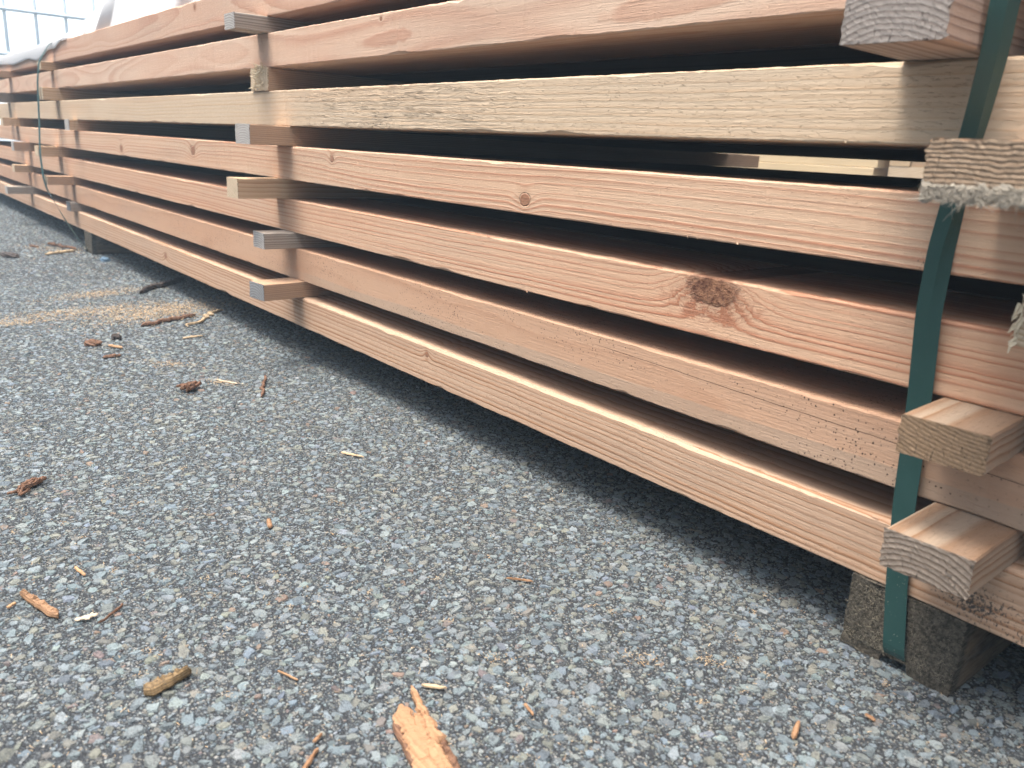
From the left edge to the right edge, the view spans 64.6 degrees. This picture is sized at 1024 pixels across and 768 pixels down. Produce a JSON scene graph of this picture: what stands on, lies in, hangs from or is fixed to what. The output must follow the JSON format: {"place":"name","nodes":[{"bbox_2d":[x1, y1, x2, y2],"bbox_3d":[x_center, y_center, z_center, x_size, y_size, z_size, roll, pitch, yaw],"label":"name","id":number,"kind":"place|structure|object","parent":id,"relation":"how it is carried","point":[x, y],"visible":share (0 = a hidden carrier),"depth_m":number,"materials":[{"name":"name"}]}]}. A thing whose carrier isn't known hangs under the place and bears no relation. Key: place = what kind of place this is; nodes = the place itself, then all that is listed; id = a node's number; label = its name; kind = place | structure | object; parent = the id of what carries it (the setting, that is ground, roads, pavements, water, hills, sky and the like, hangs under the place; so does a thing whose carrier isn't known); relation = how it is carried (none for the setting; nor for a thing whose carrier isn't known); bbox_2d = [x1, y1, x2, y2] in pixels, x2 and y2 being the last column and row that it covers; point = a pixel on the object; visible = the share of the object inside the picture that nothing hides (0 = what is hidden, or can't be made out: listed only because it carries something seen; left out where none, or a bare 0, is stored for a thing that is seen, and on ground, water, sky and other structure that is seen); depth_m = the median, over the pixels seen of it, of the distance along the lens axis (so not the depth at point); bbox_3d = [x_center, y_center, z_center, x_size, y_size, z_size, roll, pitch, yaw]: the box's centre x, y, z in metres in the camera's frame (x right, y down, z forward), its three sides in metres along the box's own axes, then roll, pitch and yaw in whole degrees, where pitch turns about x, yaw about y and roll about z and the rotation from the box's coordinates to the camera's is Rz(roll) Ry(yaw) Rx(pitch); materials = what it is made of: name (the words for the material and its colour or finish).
{"place":"outdoors","nodes":[
{"label":"outdoors","id":0,"kind":"place"},
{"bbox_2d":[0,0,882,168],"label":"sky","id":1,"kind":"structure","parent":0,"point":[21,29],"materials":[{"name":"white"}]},
{"bbox_2d":[0,138,1023,767],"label":"ground","id":2,"kind":"structure","parent":0,"point":[414,534],"depth_m":0.83,"materials":[{"name":"grey gravel"}]},
{"bbox_2d":[0,252,19,257],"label":"pebble","id":3,"kind":"object","parent":2,"relation":"on","point":[9,254],"visible":1,"depth_m":2.68,"materials":[{"name":"grey stone"}]},
{"bbox_2d":[6,602,15,608],"bbox_3d":[-0.462,0.204,0.748,0.004,0.003,0.009,8,17,15],"label":"wood chip","id":4,"kind":"object","parent":2,"relation":"on","point":[11,605],"visible":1,"depth_m":0.75,"materials":[{"name":"wood"}]},
{"bbox_2d":[7,476,46,495],"bbox_3d":[-0.592,0.122,0.994,0.022,0.012,0.056,5,16,8],"label":"bark chip","id":5,"kind":"object","parent":2,"relation":"on","point":[24,487],"visible":1,"depth_m":0.98,"materials":[{"name":"brown wood"}]},
{"bbox_2d":[20,589,58,617],"bbox_3d":[-0.438,0.202,0.749,0.065,0.010,0.010,13,19,31],"label":"wood splinter","id":6,"kind":"object","parent":2,"relation":"on","point":[43,606],"visible":1,"depth_m":0.74,"materials":[{"name":"brown wood"}]},
{"bbox_2d":[0,0,94,141],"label":"steel fence","id":7,"kind":"object","parent":2,"relation":"on","point":[35,13],"visible":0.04,"depth_m":7.38,"materials":[{"name":"grey metal"}]},
{"bbox_2d":[45,249,74,254],"bbox_3d":[-1.575,-0.461,2.826,0.014,0.011,0.127,8,17,17],"label":"wood splinter","id":8,"kind":"object","parent":2,"relation":"on","point":[62,251],"visible":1,"depth_m":2.82,"materials":[{"name":"beige wood"}]},
{"bbox_2d":[47,242,76,249],"bbox_3d":[-1.638,-0.504,2.944,0.197,0.013,0.028,14,19,32],"label":"twig","id":9,"kind":"object","parent":2,"relation":"on","point":[59,245],"visible":0.99,"depth_m":2.94,"materials":[{"name":"wood"}]},
{"bbox_2d":[74,566,85,575],"bbox_3d":[-0.433,0.187,0.812,0.024,0.004,0.004,16,20,37],"label":"wood sliver","id":10,"kind":"object","parent":2,"relation":"on","point":[77,569],"visible":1,"depth_m":0.81,"materials":[{"name":"beige wood"}]},
{"bbox_2d":[75,612,97,620],"bbox_3d":[-0.386,0.211,0.735,0.019,0.002,0.010,-10,21,-38],"label":"wood flake","id":11,"kind":"object","parent":2,"relation":"on","point":[87,617],"visible":1,"depth_m":0.73,"materials":[{"name":"beige wood"}]},
{"bbox_2d":[84,339,101,346],"bbox_3d":[-0.860,-0.086,1.662,0.036,0.014,0.026,3,16,-1],"label":"bark lump","id":12,"kind":"object","parent":2,"relation":"on","point":[92,342],"visible":1,"depth_m":1.65,"materials":[{"name":"brown wood"}]},
{"bbox_2d":[100,257,110,261],"bbox_3d":[-1.362,-0.419,2.717,0.034,0.014,0.041,1,16,-6],"label":"pebble","id":13,"kind":"object","parent":2,"relation":"on","point":[104,259],"visible":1,"depth_m":2.70,"materials":[{"name":"blue stone"}]},
{"bbox_2d":[84,231,134,254],"bbox_3d":[-0.975,-0.593,3.280,1.360,0.075,0.106,-10,21,-38],"label":"bearer","id":14,"kind":"object","parent":2,"relation":"on","point":[96,244],"visible":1,"depth_m":2.86,"materials":[{"name":"grey wood"}]},
{"bbox_2d":[98,603,122,622],"bbox_3d":[-0.367,0.210,0.745,0.004,0.003,0.034,6,16,11],"label":"twig","id":15,"kind":"object","parent":2,"relation":"on","point":[111,613],"visible":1,"depth_m":0.74,"materials":[{"name":"brown wood"}]},
{"bbox_2d":[103,353,120,357],"bbox_3d":[-0.779,-0.056,1.579,0.033,0.007,0.013,-10,21,-38],"label":"wood chip","id":16,"kind":"object","parent":2,"relation":"on","point":[111,355],"visible":1,"depth_m":1.57,"materials":[{"name":"brown wood"}]},
{"bbox_2d":[108,344,122,348],"bbox_3d":[-0.808,-0.077,1.650,0.038,0.005,0.008,9,17,20],"label":"wood chip","id":17,"kind":"object","parent":2,"relation":"on","point":[115,346],"visible":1,"depth_m":1.65,"materials":[{"name":"beige wood"}]},
{"bbox_2d":[111,333,121,339],"bbox_3d":[-0.840,-0.102,1.721,0.022,0.014,0.023,2,16,-5],"label":"pebble","id":18,"kind":"object","parent":2,"relation":"on","point":[115,336],"visible":1,"depth_m":1.71,"materials":[{"name":"grey stone"}]},
{"bbox_2d":[139,277,183,293],"bbox_3d":[-1.001,-0.285,2.315,0.024,0.017,0.246,4,16,5],"label":"bark stick","id":19,"kind":"object","parent":2,"relation":"on","point":[158,285],"visible":1,"depth_m":2.30,"materials":[{"name":"wood"}]},
{"bbox_2d":[143,665,191,696],"bbox_3d":[-0.277,0.238,0.653,0.017,0.011,0.040,16,21,38],"label":"bark chip","id":20,"kind":"object","parent":2,"relation":"on","point":[156,686],"visible":1,"depth_m":0.65,"materials":[{"name":"brown wood"}]},
{"bbox_2d":[141,313,195,326],"bbox_3d":[-0.805,-0.152,1.903,0.021,0.010,0.161,11,18,25],"label":"bark stick","id":21,"kind":"object","parent":2,"relation":"on","point":[168,319],"visible":1,"depth_m":1.90,"materials":[{"name":"brown wood"}]},
{"bbox_2d":[176,380,201,391],"bbox_3d":[-0.559,0.001,1.406,0.030,0.018,0.044,6,16,11],"label":"bark chip","id":22,"kind":"object","parent":2,"relation":"on","point":[189,386],"visible":1,"depth_m":1.39,"materials":[{"name":"brown wood"}]},
{"bbox_2d":[182,335,202,338],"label":"wood sliver","id":23,"kind":"object","parent":2,"relation":"on","point":[191,336],"visible":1,"depth_m":1.76,"materials":[{"name":"beige wood"}]},
{"bbox_2d":[185,309,223,326],"bbox_3d":[-0.741,-0.161,1.950,0.026,0.007,0.202,3,16,-1],"label":"twig","id":24,"kind":"object","parent":2,"relation":"on","point":[208,314],"visible":1,"depth_m":1.96,"materials":[{"name":"beige wood"}]},
{"bbox_2d":[259,375,266,397],"bbox_3d":[-0.444,0.002,1.444,0.011,0.007,0.137,-1,17,-14],"label":"wood splinter","id":25,"kind":"object","parent":2,"relation":"on","point":[262,388],"visible":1,"depth_m":1.43,"materials":[{"name":"brown wood"}]},
{"bbox_2d":[266,518,272,527],"bbox_3d":[-0.279,0.160,0.932,0.006,0.005,0.021,-4,17,-22],"label":"wood chip","id":26,"kind":"object","parent":2,"relation":"on","point":[269,523],"visible":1,"depth_m":0.93,"materials":[{"name":"wood"}]},
{"bbox_2d":[278,670,297,680],"bbox_3d":[-0.186,0.241,0.672,0.022,0.002,0.002,11,18,26],"label":"wood sliver","id":27,"kind":"object","parent":2,"relation":"on","point":[286,674],"visible":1,"depth_m":0.67,"materials":[{"name":"wood"}]},
{"bbox_2d":[302,747,318,767],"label":"wood sliver","id":28,"kind":"object","parent":2,"relation":"on","point":[308,762],"visible":1,"depth_m":0.58,"materials":[{"name":"brown wood"}]},
{"bbox_2d":[313,733,322,742],"bbox_3d":[-0.144,0.263,0.603,0.003,0.003,0.010,12,18,28],"label":"wood sliver","id":29,"kind":"object","parent":2,"relation":"on","point":[316,738],"visible":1,"depth_m":0.60,"materials":[{"name":"beige wood"}]},
{"bbox_2d":[341,451,363,457],"bbox_3d":[-0.227,0.100,1.151,0.038,0.003,0.006,10,17,21],"label":"wood sliver","id":30,"kind":"object","parent":2,"relation":"on","point":[347,453],"visible":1,"depth_m":1.15,"materials":[{"name":"beige wood"}]},
{"bbox_2d":[392,685,460,767],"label":"wood splinter","id":31,"kind":"object","parent":2,"relation":"on","point":[421,737],"visible":1,"depth_m":0.60,"materials":[{"name":"beige wood"}]},
{"bbox_2d":[422,683,446,688],"bbox_3d":[-0.064,0.249,0.667,0.021,0.003,0.005,5,16,6],"label":"wood sliver","id":32,"kind":"object","parent":2,"relation":"on","point":[435,686],"visible":1,"depth_m":0.67,"materials":[{"name":"beige wood"}]},
{"bbox_2d":[506,577,532,581],"bbox_3d":[0.008,0.202,0.840,0.028,0.003,0.003,5,16,7],"label":"wood sliver","id":33,"kind":"object","parent":2,"relation":"on","point":[520,579],"visible":1,"depth_m":0.84,"materials":[{"name":"brown wood"}]},
{"bbox_2d":[524,703,533,715],"bbox_3d":[0.013,0.259,0.646,0.003,0.003,0.015,-5,18,-25],"label":"wood sliver","id":34,"kind":"object","parent":2,"relation":"on","point":[528,708],"visible":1,"depth_m":0.65,"materials":[{"name":"beige wood"}]},
{"bbox_2d":[791,720,799,739],"bbox_3d":[0.224,0.272,0.639,0.005,0.004,0.024,12,18,28],"label":"wood chip","id":35,"kind":"object","parent":2,"relation":"on","point":[795,731],"visible":1,"depth_m":0.64,"materials":[{"name":"beige wood"}]},
{"bbox_2d":[725,153,889,175],"bbox_3d":[0.614,-1.532,5.573,0.911,0.766,4.409,-10,21,-38],"label":"plank pack","id":36,"kind":"object","parent":2,"relation":"on","point":[835,165],"visible":0.02,"depth_m":3.86,"materials":[{"name":"brown wood"}]},
{"bbox_2d":[865,713,875,721],"bbox_3d":[0.291,0.270,0.658,0.003,0.003,0.009,-7,19,-31],"label":"wood sliver","id":37,"kind":"object","parent":2,"relation":"on","point":[872,718],"visible":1,"depth_m":0.66,"materials":[{"name":"brown wood"}]},
{"bbox_2d":[888,161,925,177],"bbox_3d":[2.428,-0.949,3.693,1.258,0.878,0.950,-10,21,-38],"label":"wooden plank","id":38,"kind":"object","parent":2,"relation":"on","point":[906,169],"visible":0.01,"depth_m":3.58,"materials":[{"name":"brown wood"}]},
{"bbox_2d":[840,572,1012,696],"bbox_3d":[0.865,0.129,1.133,1.356,0.073,0.106,-10,21,-38],"label":"bearer","id":39,"kind":"object","parent":2,"relation":"on","point":[947,655],"visible":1,"depth_m":0.71,"materials":[{"name":"brown wood"}]},
{"bbox_2d":[0,175,1023,646],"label":"timber plank","id":40,"kind":"object","parent":39,"relation":"on","point":[828,511],"visible":0.62,"depth_m":0.96,"materials":[{"name":"brown wood"}]},
{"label":"timber plank","id":41,"kind":"object","parent":39,"relation":"on","visible":0},
{"bbox_2d":[5,186,51,193],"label":"wood spacer","id":42,"kind":"object","parent":41,"relation":"on","point":[20,190],"visible":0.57,"depth_m":3.53,"materials":[{"name":"grey wood"}]},
{"bbox_2d":[66,201,99,210],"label":"wood spacer","id":43,"kind":"object","parent":41,"relation":"on","point":[73,206],"visible":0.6,"depth_m":2.94,"materials":[{"name":"wood"}]},
{"bbox_2d":[249,277,338,300],"bbox_3d":[0.038,-0.295,2.038,1.472,0.032,0.056,-13,23,-43],"label":"wood spacer","id":44,"kind":"object","parent":41,"relation":"on","point":[276,289],"visible":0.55,"depth_m":1.55,"materials":[{"name":"wood"}]},
{"bbox_2d":[879,502,1023,599],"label":"wood spacer","id":45,"kind":"object","parent":41,"relation":"on","point":[964,555],"visible":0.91,"depth_m":0.62,"materials":[{"name":"beige wood"}]},
{"bbox_2d":[0,158,1023,531],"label":"timber plank","id":46,"kind":"object","parent":45,"relation":"on","point":[838,418],"visible":0.7,"depth_m":0.94,"materials":[{"name":"brown wood"}]},
{"bbox_2d":[12,164,57,172],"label":"wood spacer","id":47,"kind":"object","parent":46,"relation":"on","point":[21,168],"visible":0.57,"depth_m":3.53,"materials":[{"name":"brown wood"}]},
{"bbox_2d":[44,175,108,185],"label":"wood spacer","id":48,"kind":"object","parent":46,"relation":"on","point":[59,180],"visible":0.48,"depth_m":2.90,"materials":[{"name":"brown wood"}]},
{"bbox_2d":[253,230,346,248],"bbox_3d":[0.082,-0.374,1.989,1.456,0.031,0.054,-10,21,-38],"label":"wood spacer","id":49,"kind":"object","parent":46,"relation":"on","point":[274,239],"visible":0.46,"depth_m":1.55,"materials":[{"name":"wood"}]},
{"bbox_2d":[5,141,1023,302],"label":"timber plank","id":50,"kind":"object","parent":49,"relation":"on","point":[990,289],"visible":0.07,"depth_m":1.10,"materials":[{"name":"brown wood"}]},
{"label":"timber plank","id":51,"kind":"object","parent":49,"relation":"on","visible":0},
{"bbox_2d":[34,145,148,159],"bbox_3d":[-1.174,-0.956,3.425,1.470,0.037,0.067,-10,21,-38],"label":"wood spacer","id":52,"kind":"object","parent":51,"relation":"on","point":[51,151],"visible":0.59,"depth_m":3.02,"materials":[{"name":"brown wood"}]},
{"bbox_2d":[0,125,1023,284],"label":"timber plank","id":53,"kind":"object","parent":52,"relation":"on","point":[886,225],"visible":0.88,"depth_m":0.86,"materials":[{"name":"brown wood"}]},
{"bbox_2d":[0,117,64,128],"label":"wood spacer","id":54,"kind":"object","parent":53,"relation":"on","point":[25,122],"visible":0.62,"depth_m":3.58,"materials":[{"name":"brown wood"}]},
{"bbox_2d":[0,56,1023,150],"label":"timber plank","id":55,"kind":"object","parent":54,"relation":"on","point":[912,105],"visible":0.83,"depth_m":0.84,"materials":[{"name":"beige wood"}]},
{"bbox_2d":[248,61,417,91],"bbox_3d":[0.050,-0.686,1.985,1.424,0.054,0.083,-10,21,-38],"label":"wood spacer","id":56,"kind":"object","parent":55,"relation":"on","point":[263,78],"visible":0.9,"depth_m":1.58,"materials":[{"name":"brown wood"}]},
{"bbox_2d":[840,0,1023,60],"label":"wood spacer","id":57,"kind":"object","parent":55,"relation":"on","point":[918,30],"visible":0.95,"depth_m":0.55,"materials":[{"name":"beige wood"}]},
{"bbox_2d":[0,0,845,94],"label":"timber plank","id":58,"kind":"object","parent":57,"relation":"on","point":[457,34],"visible":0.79,"depth_m":1.08,"materials":[{"name":"brown wood"}]},
{"bbox_2d":[37,61,83,70],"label":"wood spacer","id":59,"kind":"object","parent":58,"relation":"on","point":[48,66],"visible":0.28,"depth_m":2.88,"materials":[{"name":"brown wood"}]},
{"bbox_2d":[0,0,454,79],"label":"timber plank","id":60,"kind":"object","parent":58,"relation":"on","point":[198,22],"visible":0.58,"depth_m":1.87,"materials":[{"name":"brown wood"}]},
{"bbox_2d":[0,0,197,64],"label":"plastic sheet","id":61,"kind":"object","parent":60,"relation":"on","point":[107,13],"visible":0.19,"depth_m":2.41,"materials":[{"name":"white plastic"}]},
{"bbox_2d":[37,40,84,247],"bbox_3d":[-1.550,-0.845,2.878,0.232,0.708,0.217,-6,18,-28],"label":"packing strap","id":62,"kind":"object","parent":61,"relation":"hanging from","point":[43,177],"visible":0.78,"depth_m":2.87,"materials":[{"name":"plastic"}]},
{"bbox_2d":[883,0,1020,661],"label":"packing strap","id":63,"kind":"object","parent":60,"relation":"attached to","point":[1001,19],"visible":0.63,"depth_m":0.64,"materials":[{"name":"plastic"}]},
{"bbox_2d":[224,12,316,33],"bbox_3d":[0.048,-0.767,1.938,1.463,0.028,0.050,-10,21,-38],"label":"wood spacer","id":64,"kind":"object","parent":58,"relation":"on","point":[246,23],"visible":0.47,"depth_m":1.50,"materials":[{"name":"beige wood"}]},
{"bbox_2d":[64,119,235,138],"bbox_3d":[-0.948,-0.972,3.173,1.428,0.036,0.065,-10,21,-38],"label":"wood spacer","id":65,"kind":"object","parent":53,"relation":"on","point":[114,127],"visible":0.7,"depth_m":2.86,"materials":[{"name":"brown wood"}]},
{"bbox_2d":[193,126,925,156],"bbox_3d":[-0.873,-0.896,2.745,0.185,0.063,6.470,-10,21,-38],"label":"timber plank","id":66,"kind":"object","parent":65,"relation":"on","point":[830,151],"visible":0.08,"depth_m":1.32,"materials":[{"name":"brown wood"}]},
{"bbox_2d":[39,87,149,100],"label":"wood spacer","id":67,"kind":"object","parent":66,"relation":"on","point":[54,94],"visible":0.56,"depth_m":2.91,"materials":[{"name":"brown wood"}]},
{"bbox_2d":[113,43,904,95],"bbox_3d":[-1.071,-0.991,2.663,0.181,0.059,6.567,-10,21,-38],"label":"timber plank","id":68,"kind":"object","parent":67,"relation":"on","point":[812,55],"visible":0.08,"depth_m":1.17,"materials":[{"name":"brown wood"}]},
{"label":"timber plank","id":69,"kind":"object","parent":67,"relation":"on","visible":0},
{"bbox_2d":[0,70,36,77],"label":"wood spacer","id":70,"kind":"object","parent":69,"relation":"on","point":[8,74],"visible":0.07,"depth_m":3.52,"materials":[{"name":"wood"}]},
{"bbox_2d":[518,140,924,158],"bbox_3d":[-0.762,-0.937,2.908,0.188,0.063,6.438,-10,21,-38],"label":"timber plank","id":71,"kind":"object","parent":65,"relation":"on","point":[744,150],"visible":0.04,"depth_m":1.49,"materials":[{"name":"brown wood"}]},
{"bbox_2d":[580,144,925,159],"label":"timber plank","id":72,"kind":"object","parent":65,"relation":"on","point":[767,152],"visible":0.04,"depth_m":1.67,"materials":[{"name":"brown wood"}]},
{"bbox_2d":[632,147,925,160],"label":"timber plank","id":73,"kind":"object","parent":65,"relation":"on","point":[791,154],"visible":0.02,"depth_m":1.84,"materials":[{"name":"brown wood"}]},
{"bbox_2d":[914,138,1023,231],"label":"wood spacer","id":74,"kind":"object","parent":53,"relation":"on","point":[980,173],"visible":1,"depth_m":0.47,"materials":[{"name":"beige wood"}]},
{"bbox_2d":[60,120,925,153],"bbox_3d":[-1.078,-0.892,2.696,0.184,0.063,6.590,-10,21,-38],"label":"timber plank","id":75,"kind":"object","parent":74,"relation":"on","point":[767,146],"visible":0.04,"depth_m":1.15,"materials":[{"name":"brown wood"}]},
{"bbox_2d":[131,133,920,187],"bbox_3d":[-1.087,-0.800,2.726,0.182,0.060,6.527,-10,21,-38],"label":"timber plank","id":76,"kind":"object","parent":52,"relation":"on","point":[844,181],"visible":0.11,"depth_m":1.18,"materials":[{"name":"brown wood"}]},
{"bbox_2d":[235,123,759,167],"bbox_3d":[0.111,-0.561,1.949,1.549,0.036,0.069,-10,21,-38],"label":"wood spacer","id":77,"kind":"object","parent":76,"relation":"on","point":[262,134],"visible":0.98,"depth_m":1.74,"materials":[{"name":"brown wood"}]},
{"bbox_2d":[680,150,925,161],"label":"timber plank","id":78,"kind":"object","parent":77,"relation":"on","point":[812,156],"visible":0.02,"depth_m":2.00,"materials":[{"name":"brown wood"}]},
{"bbox_2d":[0,92,51,102],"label":"wood spacer","id":79,"kind":"object","parent":78,"relation":"on","point":[11,98],"visible":0.06,"depth_m":3.63,"materials":[{"name":"wood"}]},
{"bbox_2d":[187,136,921,184],"bbox_3d":[-0.936,-0.825,2.841,0.184,0.060,6.549,-10,21,-38],"label":"timber plank","id":80,"kind":"object","parent":52,"relation":"on","point":[893,182],"visible":0.06,"depth_m":1.35,"materials":[{"name":"brown wood"}]},
{"bbox_2d":[229,138,921,182],"bbox_3d":[-0.783,-0.849,2.952,0.186,0.060,6.581,-10,21,-38],"label":"timber plank","id":81,"kind":"object","parent":52,"relation":"on","point":[733,170],"visible":0.05,"depth_m":1.51,"materials":[{"name":"brown wood"}]},
{"bbox_2d":[555,158,921,181],"bbox_3d":[-0.583,-0.855,3.007,0.185,0.061,6.513,-10,21,-38],"label":"timber plank","id":82,"kind":"object","parent":52,"relation":"on","point":[763,170],"visible":0.08,"depth_m":1.67,"materials":[{"name":"brown wood"}]},
{"bbox_2d":[226,177,412,198],"bbox_3d":[0.028,-0.479,2.000,1.492,0.037,0.048,-12,22,-41],"label":"wood spacer","id":83,"kind":"object","parent":51,"relation":"on","point":[255,188],"visible":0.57,"depth_m":1.56,"materials":[{"name":"brown wood"}]},
{"bbox_2d":[0,141,1023,416],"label":"timber plank","id":84,"kind":"object","parent":46,"relation":"on","point":[856,325],"visible":0.84,"depth_m":0.89,"materials":[{"name":"red wood"}]},
{"bbox_2d":[11,141,51,150],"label":"wood spacer","id":85,"kind":"object","parent":84,"relation":"on","point":[22,146],"visible":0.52,"depth_m":3.41,"materials":[{"name":"brown wood"}]},
{"bbox_2d":[685,164,922,178],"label":"timber plank","id":86,"kind":"object","parent":85,"relation":"on","point":[817,172],"visible":0.03,"depth_m":2.02,"materials":[{"name":"brown wood"}]},
{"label":"timber plank","id":87,"kind":"object","parent":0,"visible":0},
{"bbox_2d":[1007,294,1023,352],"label":"wood spacer","id":88,"kind":"object","parent":87,"relation":"on","point":[1017,327],"visible":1,"depth_m":0.56,"materials":[{"name":"beige wood"}]},
{"bbox_2d":[638,162,921,179],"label":"timber plank","id":89,"kind":"object","parent":88,"relation":"on","point":[792,171],"visible":0.03,"depth_m":1.83,"materials":[{"name":"brown wood"}]},
{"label":"timber plank","id":90,"kind":"object","parent":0,"visible":0},
{"bbox_2d":[896,397,1023,475],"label":"wood spacer","id":91,"kind":"object","parent":90,"relation":"on","point":[977,440],"visible":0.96,"depth_m":0.60,"materials":[{"name":"beige wood"}]}
]}

